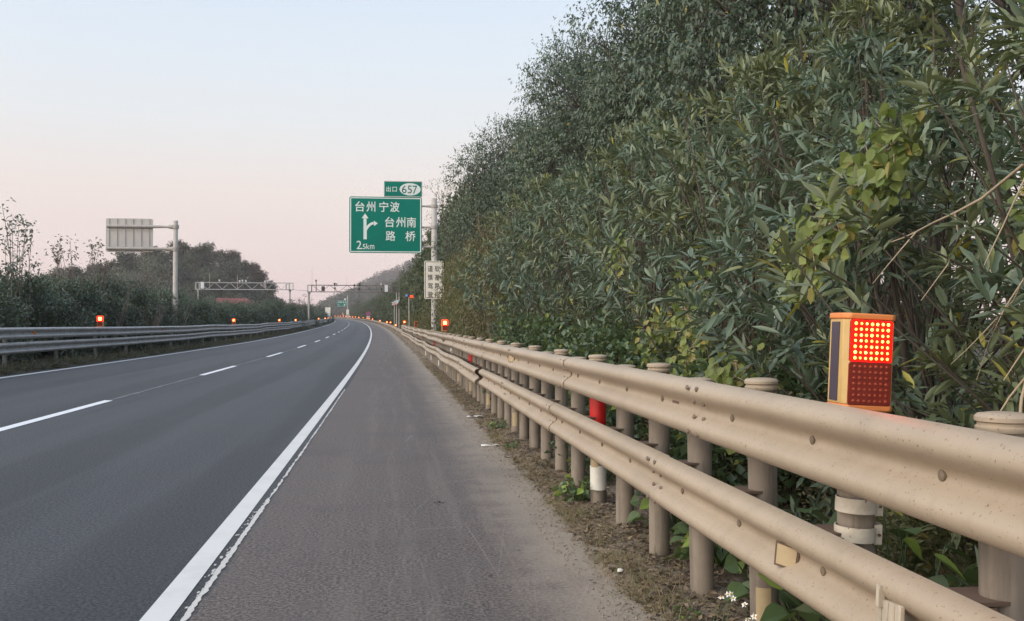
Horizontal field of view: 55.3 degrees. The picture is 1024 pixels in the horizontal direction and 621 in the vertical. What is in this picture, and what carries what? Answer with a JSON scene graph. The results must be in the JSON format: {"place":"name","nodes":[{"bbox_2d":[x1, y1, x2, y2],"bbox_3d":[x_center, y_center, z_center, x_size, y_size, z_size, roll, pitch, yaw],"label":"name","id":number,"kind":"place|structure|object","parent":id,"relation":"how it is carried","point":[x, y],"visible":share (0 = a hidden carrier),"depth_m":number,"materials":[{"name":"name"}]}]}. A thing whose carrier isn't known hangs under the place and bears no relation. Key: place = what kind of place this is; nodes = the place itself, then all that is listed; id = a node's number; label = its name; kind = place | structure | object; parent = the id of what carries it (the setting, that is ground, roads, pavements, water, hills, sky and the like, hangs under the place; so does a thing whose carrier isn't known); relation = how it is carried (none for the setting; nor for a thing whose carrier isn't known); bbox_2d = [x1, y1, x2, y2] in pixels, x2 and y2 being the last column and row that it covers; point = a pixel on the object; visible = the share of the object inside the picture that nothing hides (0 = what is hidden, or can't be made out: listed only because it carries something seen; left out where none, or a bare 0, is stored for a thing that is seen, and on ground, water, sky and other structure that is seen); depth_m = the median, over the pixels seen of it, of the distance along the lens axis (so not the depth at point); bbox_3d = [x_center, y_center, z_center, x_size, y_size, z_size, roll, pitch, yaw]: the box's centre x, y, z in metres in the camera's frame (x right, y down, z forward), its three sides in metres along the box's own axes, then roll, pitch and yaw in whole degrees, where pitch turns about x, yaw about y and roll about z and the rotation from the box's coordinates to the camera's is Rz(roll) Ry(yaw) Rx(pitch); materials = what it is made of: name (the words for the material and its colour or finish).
{"place":"outdoors","nodes":[
{"label":"outdoors","id":0,"kind":"place"},
{"bbox_2d":[0,323,329,375],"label":"median verge","id":1,"kind":"structure","parent":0,"point":[69,365],"depth_m":33.72,"materials":[{"name":"green plant"}]},
{"bbox_2d":[0,197,37,326],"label":"sapling","id":2,"kind":"object","parent":1,"relation":"on","point":[9,269],"visible":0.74,"depth_m":31.35,"materials":[{"name":"green plant"}]},
{"bbox_2d":[0,271,40,363],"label":"hedge shrub","id":3,"kind":"object","parent":1,"relation":"on","point":[15,316],"visible":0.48,"depth_m":28.54,"materials":[{"name":"green plant"}]},
{"bbox_2d":[0,214,41,313],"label":"sapling","id":4,"kind":"object","parent":1,"relation":"on","point":[17,261],"visible":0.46,"depth_m":33.67,"materials":[{"name":"green plant"}]},
{"bbox_2d":[0,272,88,360],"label":"hedge shrub","id":5,"kind":"object","parent":1,"relation":"on","point":[37,292],"visible":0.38,"depth_m":32.18,"materials":[{"name":"green plant"}]},
{"bbox_2d":[28,273,98,357],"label":"hedge shrub","id":6,"kind":"object","parent":1,"relation":"on","point":[73,288],"visible":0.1,"depth_m":36.08,"materials":[{"name":"green plant"}]},
{"bbox_2d":[23,286,107,359],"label":"hedge shrub","id":7,"kind":"object","parent":1,"relation":"on","point":[73,320],"visible":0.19,"depth_m":34.16,"materials":[{"name":"green plant"}]},
{"bbox_2d":[45,233,112,318],"bbox_3d":[-17.442,-0.619,38.752,2.914,4.829,1.892,1,-1,-39],"label":"sapling","id":8,"kind":"object","parent":1,"relation":"on","point":[57,259],"visible":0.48,"depth_m":38.66,"materials":[{"name":"green plant"}]},
{"bbox_2d":[45,275,119,354],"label":"hedge shrub","id":9,"kind":"object","parent":1,"relation":"on","point":[89,295],"visible":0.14,"depth_m":38.18,"materials":[{"name":"green plant"}]},
{"bbox_2d":[84,288,145,353],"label":"hedge shrub","id":10,"kind":"object","parent":1,"relation":"on","point":[113,311],"visible":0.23,"depth_m":40.13,"materials":[{"name":"green plant"}]},
{"bbox_2d":[86,272,146,350],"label":"hedge shrub","id":11,"kind":"object","parent":1,"relation":"on","point":[117,290],"visible":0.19,"depth_m":42.03,"materials":[{"name":"green plant"}]},
{"bbox_2d":[106,218,178,333],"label":"road sign","id":12,"kind":"object","parent":1,"relation":"on","point":[128,235],"visible":0.96,"depth_m":53.24,"materials":[{"name":"metal"}]},
{"bbox_2d":[121,276,165,348],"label":"hedge shrub","id":13,"kind":"object","parent":1,"relation":"on","point":[145,303],"visible":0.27,"depth_m":46.21,"materials":[{"name":"green plant"}]},
{"bbox_2d":[0,318,332,367],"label":"guardrail","id":14,"kind":"object","parent":1,"relation":"on","point":[55,345],"visible":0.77,"depth_m":34.68,"materials":[{"name":"metal"}]},
{"bbox_2d":[151,286,192,346],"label":"hedge shrub","id":15,"kind":"object","parent":1,"relation":"on","point":[169,302],"visible":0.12,"depth_m":52.01,"materials":[{"name":"green plant"}]},
{"bbox_2d":[157,287,206,343],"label":"hedge shrub","id":16,"kind":"object","parent":1,"relation":"on","point":[180,295],"visible":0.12,"depth_m":56.08,"materials":[{"name":"green plant"}]},
{"bbox_2d":[184,297,221,341],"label":"hedge shrub","id":17,"kind":"object","parent":1,"relation":"on","point":[203,306],"visible":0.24,"depth_m":60.42,"materials":[{"name":"green plant"}]},
{"bbox_2d":[227,303,260,337],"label":"hedge shrub","id":18,"kind":"object","parent":1,"relation":"on","point":[247,319],"visible":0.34,"depth_m":78.44,"materials":[{"name":"green plant"}]},
{"bbox_2d":[114,265,273,301],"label":"hill","id":19,"kind":"structure","parent":0,"point":[219,291],"depth_m":314.24,"materials":[{"name":"green plant"}]},
{"bbox_2d":[26,245,334,317],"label":"hillside wood","id":20,"kind":"object","parent":19,"relation":"on","point":[132,263],"visible":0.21,"depth_m":316.78,"materials":[{"name":"green plant"}]},
{"bbox_2d":[0,318,663,620],"bbox_3d":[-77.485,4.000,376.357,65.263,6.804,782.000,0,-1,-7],"label":"road","id":21,"kind":"structure","parent":0,"point":[120,509],"depth_m":8.72,"materials":[{"name":"grey asphalt"}]},
{"bbox_2d":[0,321,349,430],"bbox_3d":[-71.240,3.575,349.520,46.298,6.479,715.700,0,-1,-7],"label":"lane line","id":22,"kind":"object","parent":21,"relation":"on","point":[45,417],"visible":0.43,"depth_m":15.70,"materials":[{"name":"paint"}]},
{"bbox_2d":[139,322,371,620],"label":"edge line","id":23,"kind":"object","parent":21,"relation":"on","point":[166,605],"visible":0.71,"depth_m":7.31,"materials":[{"name":"white paint"}]},
{"bbox_2d":[180,389,344,620],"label":"old edge line","id":24,"kind":"object","parent":21,"relation":"on","point":[204,590],"visible":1,"depth_m":6.73,"materials":[{"name":"paint"}]},
{"bbox_2d":[295,378,714,620],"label":"gravel","id":25,"kind":"structure","parent":21,"relation":"on","point":[625,603],"depth_m":7.46,"materials":[{"name":"grey gravel"}]},
{"bbox_2d":[441,386,748,620],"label":"leaf crumbs","id":26,"kind":"object","parent":21,"relation":"on","point":[591,523],"visible":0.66,"depth_m":7.01,"materials":[{"name":"brown plant"}]},
{"bbox_2d":[332,291,379,313],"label":"distant hill","id":27,"kind":"structure","parent":0,"point":[336,309],"depth_m":962.66,"materials":[{"name":"green plant"}]},
{"bbox_2d":[312,279,396,310],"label":"distant wood","id":28,"kind":"object","parent":27,"relation":"on","point":[353,297],"visible":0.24,"depth_m":986.78,"materials":[{"name":"green plant"}]},
{"bbox_2d":[0,0,1023,319],"label":"sky","id":29,"kind":"structure","parent":0,"point":[252,126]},
{"bbox_2d":[340,318,1023,420],"bbox_3d":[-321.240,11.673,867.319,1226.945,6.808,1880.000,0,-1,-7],"label":"ground","id":30,"kind":"structure","parent":0,"point":[980,354],"depth_m":50.96,"materials":[{"name":"brown soil"}]},
{"bbox_2d":[195,275,292,303],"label":"gantry","id":31,"kind":"object","parent":30,"relation":"on","point":[209,282],"visible":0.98,"depth_m":155.10,"materials":[{"name":"metal"}]},
{"bbox_2d":[307,279,399,328],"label":"gantry","id":32,"kind":"object","parent":30,"relation":"on","point":[323,288],"visible":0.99,"depth_m":149.21,"materials":[{"name":"metal"}]},
{"bbox_2d":[349,181,443,330],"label":"exit sign","id":33,"kind":"object","parent":30,"relation":"on","point":[390,221],"visible":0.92,"depth_m":60.32,"materials":[{"name":"green metal"}]},
{"bbox_2d":[404,195,453,309],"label":"roadside tree","id":34,"kind":"object","parent":30,"relation":"on","point":[419,277],"visible":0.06,"depth_m":101.26,"materials":[{"name":"green plant"}]},
{"bbox_2d":[409,170,472,320],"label":"roadside tree","id":35,"kind":"object","parent":30,"relation":"on","point":[443,216],"visible":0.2,"depth_m":63.19,"materials":[{"name":"green plant"}]},
{"bbox_2d":[415,183,471,327],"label":"roadside tree","id":36,"kind":"object","parent":30,"relation":"on","point":[421,278],"visible":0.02,"depth_m":87.32,"materials":[{"name":"green plant"}]},
{"bbox_2d":[429,254,461,333],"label":"shrub","id":37,"kind":"object","parent":30,"relation":"on","point":[445,294],"visible":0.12,"depth_m":47.56,"materials":[{"name":"green plant"}]},
{"bbox_2d":[427,157,488,267],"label":"roadside tree","id":38,"kind":"object","parent":30,"relation":"on","point":[458,203],"visible":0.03,"depth_m":78.64,"materials":[{"name":"green plant"}]},
{"bbox_2d":[442,233,483,332],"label":"shrub","id":39,"kind":"object","parent":30,"relation":"on","point":[455,264],"visible":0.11,"depth_m":41.45,"materials":[{"name":"green plant"}]},
{"bbox_2d":[436,253,493,336],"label":"shrub","id":40,"kind":"object","parent":30,"relation":"on","point":[458,312],"visible":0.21,"depth_m":38.35,"materials":[{"name":"green plant"}]},
{"bbox_2d":[427,168,506,265],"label":"roadside tree","id":41,"kind":"object","parent":30,"relation":"on","point":[450,237],"visible":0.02,"depth_m":56.34,"materials":[{"name":"green plant"}]},
{"bbox_2d":[438,110,528,278],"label":"roadside tree","id":42,"kind":"object","parent":30,"relation":"on","point":[470,208],"visible":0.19,"depth_m":49.88,"materials":[{"name":"green plant"}]},
{"bbox_2d":[453,208,521,338],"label":"shrub","id":43,"kind":"object","parent":30,"relation":"on","point":[484,231],"visible":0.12,"depth_m":35.49,"materials":[{"name":"green plant"}]},
{"bbox_2d":[460,230,529,341],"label":"shrub","id":44,"kind":"object","parent":30,"relation":"on","point":[485,326],"visible":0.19,"depth_m":32.12,"materials":[{"name":"green plant"}]},
{"bbox_2d":[451,213,574,346],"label":"oleander bush","id":45,"kind":"object","parent":30,"relation":"on","point":[466,293],"visible":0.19,"depth_m":29.12,"materials":[{"name":"green plant"}]},
{"bbox_2d":[477,104,562,309],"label":"roadside tree","id":46,"kind":"object","parent":30,"relation":"on","point":[504,168],"visible":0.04,"depth_m":44.15,"materials":[{"name":"green plant"}]},
{"bbox_2d":[452,172,591,347],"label":"oleander bush","id":47,"kind":"object","parent":30,"relation":"on","point":[533,186],"visible":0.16,"depth_m":25.32,"materials":[{"name":"green plant"}]},
{"bbox_2d":[479,26,622,308],"bbox_3d":[2.229,-4.370,38.563,6.650,13.626,7.234,0,-1,13],"label":"roadside tree","id":48,"kind":"object","parent":30,"relation":"on","point":[552,85],"visible":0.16,"depth_m":37.70,"materials":[{"name":"green plant"}]},
{"bbox_2d":[509,159,624,334],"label":"oleander bush","id":49,"kind":"object","parent":30,"relation":"on","point":[573,166],"visible":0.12,"depth_m":22.23,"materials":[{"name":"green plant"}]},
{"bbox_2d":[490,41,666,306],"bbox_3d":[3.366,-3.467,33.451,7.892,11.598,7.336,0,-1,25],"label":"roadside tree","id":50,"kind":"object","parent":30,"relation":"on","point":[570,149],"visible":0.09,"depth_m":33.20,"materials":[{"name":"green plant"}]},
{"bbox_2d":[484,163,677,346],"bbox_3d":[1.395,-0.468,19.461,3.817,4.919,3.734,0,-1,20],"label":"oleander bush","id":51,"kind":"object","parent":30,"relation":"on","point":[556,204],"visible":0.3,"depth_m":19.14,"materials":[{"name":"green plant"}]},
{"bbox_2d":[513,117,708,354],"bbox_3d":[1.988,-0.729,16.721,3.174,5.348,3.448,0,-1,27],"label":"oleander bush","id":52,"kind":"object","parent":30,"relation":"on","point":[624,136],"visible":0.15,"depth_m":16.53,"materials":[{"name":"green plant"}]},
{"bbox_2d":[590,98,697,327],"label":"oleander bush","id":53,"kind":"object","parent":30,"relation":"on","point":[659,111],"visible":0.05,"depth_m":20.44,"materials":[{"name":"green plant"}]},
{"bbox_2d":[553,0,755,300],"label":"roadside tree","id":54,"kind":"object","parent":30,"relation":"on","point":[614,101],"visible":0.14,"depth_m":25.99,"materials":[{"name":"green plant"}]},
{"bbox_2d":[562,117,750,367],"bbox_3d":[2.081,-0.464,14.670,3.078,4.749,3.390,0,-1,-24],"label":"oleander bush","id":55,"kind":"object","parent":30,"relation":"on","point":[640,151],"visible":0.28,"depth_m":14.25,"materials":[{"name":"green plant"}]},
{"bbox_2d":[587,80,770,344],"bbox_3d":[3.701,-0.998,16.626,3.726,5.936,4.103,0,-1,-20],"label":"oleander bush","id":56,"kind":"object","parent":30,"relation":"on","point":[697,104],"visible":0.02,"depth_m":16.66,"materials":[{"name":"green plant"}]},
{"bbox_2d":[569,123,831,385],"bbox_3d":[2.514,-0.255,12.431,3.470,4.250,3.395,0,-1,21],"label":"oleander bush","id":57,"kind":"object","parent":30,"relation":"on","point":[602,289],"visible":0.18,"depth_m":12.16,"materials":[{"name":"green plant"}]},
{"bbox_2d":[606,229,629,277],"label":"vine","id":58,"kind":"object","parent":57,"relation":"attached to","point":[615,266],"visible":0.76,"depth_m":11.74,"materials":[{"name":"plant"}]},
{"bbox_2d":[573,46,892,391],"bbox_3d":[2.396,-0.507,10.227,2.885,4.680,3.134,0,-1,28],"label":"oleander bush","id":59,"kind":"object","parent":30,"relation":"on","point":[769,62],"visible":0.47,"depth_m":10.10,"materials":[{"name":"green plant"}]},
{"bbox_2d":[633,307,671,365],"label":"vine","id":60,"kind":"object","parent":59,"relation":"attached to","point":[658,341],"visible":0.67,"depth_m":10.32,"materials":[{"name":"plant"}]},
{"bbox_2d":[666,254,724,361],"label":"vine","id":61,"kind":"object","parent":59,"relation":"attached to","point":[680,324],"visible":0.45,"depth_m":8.87,"materials":[{"name":"plant"}]},
{"bbox_2d":[665,316,713,377],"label":"vine","id":62,"kind":"object","parent":61,"relation":"hanging from","point":[685,352],"visible":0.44,"depth_m":8.60,"materials":[{"name":"plant"}]},
{"bbox_2d":[619,0,958,198],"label":"roadside tree","id":63,"kind":"object","parent":30,"relation":"on","point":[752,4],"visible":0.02,"depth_m":20.58,"materials":[{"name":"green plant"}]},
{"bbox_2d":[661,51,941,378],"bbox_3d":[4.177,-0.829,13.831,4.200,5.509,4.110,0,-1,-20],"label":"oleander bush","id":64,"kind":"object","parent":30,"relation":"on","point":[733,115],"visible":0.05,"depth_m":13.77,"materials":[{"name":"green plant"}]},
{"bbox_2d":[607,0,1023,394],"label":"roadside tree","id":65,"kind":"object","parent":30,"relation":"on","point":[705,50],"visible":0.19,"depth_m":16.79,"materials":[{"name":"green plant"}]},
{"bbox_2d":[642,72,1023,556],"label":"oleander bush","id":66,"kind":"object","parent":30,"relation":"on","point":[935,126],"visible":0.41,"depth_m":6.35,"materials":[{"name":"green plant"}]},
{"bbox_2d":[703,339,769,386],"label":"vine","id":67,"kind":"object","parent":66,"relation":"attached to","point":[725,373],"visible":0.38,"depth_m":7.02,"materials":[{"name":"plant"}]},
{"bbox_2d":[774,197,846,303],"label":"vine","id":68,"kind":"object","parent":66,"relation":"attached to","point":[796,237],"visible":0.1,"depth_m":6.45,"materials":[{"name":"plant"}]},
{"bbox_2d":[769,167,862,308],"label":"vine","id":69,"kind":"object","parent":66,"relation":"attached to","point":[814,250],"visible":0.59,"depth_m":5.93,"materials":[{"name":"plant"}]},
{"bbox_2d":[694,22,1023,427],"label":"oleander bush","id":70,"kind":"object","parent":30,"relation":"on","point":[875,57],"visible":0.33,"depth_m":8.29,"materials":[{"name":"green plant"}]},
{"bbox_2d":[724,0,1023,413],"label":"oleander bush","id":71,"kind":"object","parent":30,"relation":"on","point":[912,21],"visible":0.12,"depth_m":10.64,"materials":[{"name":"green plant"}]},
{"bbox_2d":[735,0,1023,586],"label":"oleander bush","id":72,"kind":"object","parent":30,"relation":"on","point":[954,373],"visible":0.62,"depth_m":4.76,"materials":[{"name":"green plant"}]},
{"bbox_2d":[834,101,933,227],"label":"vine","id":73,"kind":"object","parent":72,"relation":"attached to","point":[895,167],"visible":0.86,"depth_m":5.56,"materials":[{"name":"plant"}]},
{"bbox_2d":[872,164,1023,300],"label":"dead cane","id":74,"kind":"object","parent":72,"relation":"attached to","point":[1011,174],"visible":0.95,"depth_m":3.95,"materials":[{"name":"brown plant"}]},
{"bbox_2d":[868,0,1023,275],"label":"roadside tree","id":75,"kind":"object","parent":30,"relation":"on","point":[959,7],"visible":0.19,"depth_m":12.18,"materials":[{"name":"green plant"}]},
{"bbox_2d":[948,0,1023,332],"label":"oleander bush","id":76,"kind":"object","parent":30,"relation":"on","point":[992,283],"visible":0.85,"depth_m":4.25,"materials":[{"name":"green plant"}]},
{"bbox_2d":[951,278,1023,379],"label":"dead cane","id":77,"kind":"object","parent":76,"relation":"attached to","point":[1018,288],"visible":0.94,"depth_m":3.79,"materials":[{"name":"brown plant"}]},
{"bbox_2d":[997,170,1023,275],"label":"vine","id":78,"kind":"object","parent":76,"relation":"attached to","point":[1006,186],"visible":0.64,"depth_m":4.66,"materials":[{"name":"plant"}]},
{"bbox_2d":[392,332,976,620],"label":"verge","id":79,"kind":"structure","parent":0,"point":[725,577],"depth_m":6.93,"materials":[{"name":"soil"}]},
{"bbox_2d":[484,300,568,349],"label":"broadleaf shrub","id":80,"kind":"object","parent":79,"relation":"on","point":[515,324],"visible":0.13,"depth_m":21.17,"materials":[{"name":"green plant"}]},
{"bbox_2d":[482,300,580,399],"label":"broadleaf shrub","id":81,"kind":"object","parent":79,"relation":"on","point":[545,327],"visible":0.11,"depth_m":17.80,"materials":[{"name":"green plant"}]},
{"bbox_2d":[551,474,607,501],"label":"weed","id":82,"kind":"object","parent":79,"relation":"on","point":[578,492],"visible":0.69,"depth_m":8.61,"materials":[{"name":"green plant"}]},
{"bbox_2d":[540,307,628,396],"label":"broadleaf shrub","id":83,"kind":"object","parent":79,"relation":"on","point":[569,331],"visible":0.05,"depth_m":15.19,"materials":[{"name":"green plant"}]},
{"bbox_2d":[540,306,659,438],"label":"broadleaf shrub","id":84,"kind":"object","parent":79,"relation":"on","point":[603,340],"visible":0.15,"depth_m":13.23,"materials":[{"name":"green plant"}]},
{"bbox_2d":[544,316,744,470],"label":"broadleaf shrub","id":85,"kind":"object","parent":79,"relation":"on","point":[610,413],"visible":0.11,"depth_m":10.59,"materials":[{"name":"green plant"}]},
{"bbox_2d":[626,494,686,535],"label":"weed","id":86,"kind":"object","parent":79,"relation":"on","point":[635,515],"visible":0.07,"depth_m":7.24,"materials":[{"name":"green plant"}]},
{"bbox_2d":[664,522,747,573],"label":"weed","id":87,"kind":"object","parent":79,"relation":"on","point":[683,553],"visible":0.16,"depth_m":6.27,"materials":[{"name":"green plant"}]},
{"bbox_2d":[401,325,1023,620],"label":"guardrail","id":88,"kind":"object","parent":79,"relation":"on","point":[966,482],"visible":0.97,"depth_m":4.14,"materials":[{"name":"beige metal"}]},
{"bbox_2d":[826,312,895,544],"bbox_3d":[1.352,0.457,3.808,0.218,0.888,0.160,3,-1,-8],"label":"warning lamp","id":89,"kind":"object","parent":88,"relation":"on","point":[860,360],"visible":0.94,"depth_m":3.75,"materials":[{"name":"plastic"}]},
{"bbox_2d":[634,325,836,520],"bbox_3d":[1.986,0.946,7.840,2.110,1.665,2.221,1,-1,-45],"label":"broadleaf shrub","id":90,"kind":"object","parent":79,"relation":"on","point":[789,379],"visible":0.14,"depth_m":7.68,"materials":[{"name":"green plant"}]},
{"bbox_2d":[724,508,828,618],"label":"weed","id":91,"kind":"object","parent":79,"relation":"on","point":[739,590],"visible":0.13,"depth_m":5.18,"materials":[{"name":"green plant"}]},
{"bbox_2d":[726,387,830,520],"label":"shrub","id":92,"kind":"object","parent":79,"relation":"on","point":[787,490],"visible":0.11,"depth_m":7.26,"materials":[{"name":"green plant"}]},
{"bbox_2d":[757,511,977,620],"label":"weed","id":93,"kind":"object","parent":79,"relation":"on","point":[773,611],"visible":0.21,"depth_m":4.47,"materials":[{"name":"green plant"}]},
{"bbox_2d":[790,478,977,574],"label":"shrub","id":94,"kind":"object","parent":79,"relation":"on","point":[829,517],"visible":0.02,"depth_m":6.30,"materials":[{"name":"green plant"}]},
{"bbox_2d":[816,496,977,586],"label":"shrub","id":95,"kind":"object","parent":79,"relation":"on","point":[964,546],"visible":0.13,"depth_m":4.89,"materials":[{"name":"green plant"}]},
{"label":"distant hill","id":96,"kind":"structure","parent":0,"visible":0},
{"bbox_2d":[346,256,414,291],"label":"distant wood","id":97,"kind":"object","parent":96,"relation":"on","point":[383,275],"visible":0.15,"depth_m":1531.38,"materials":[{"name":"green plant"}]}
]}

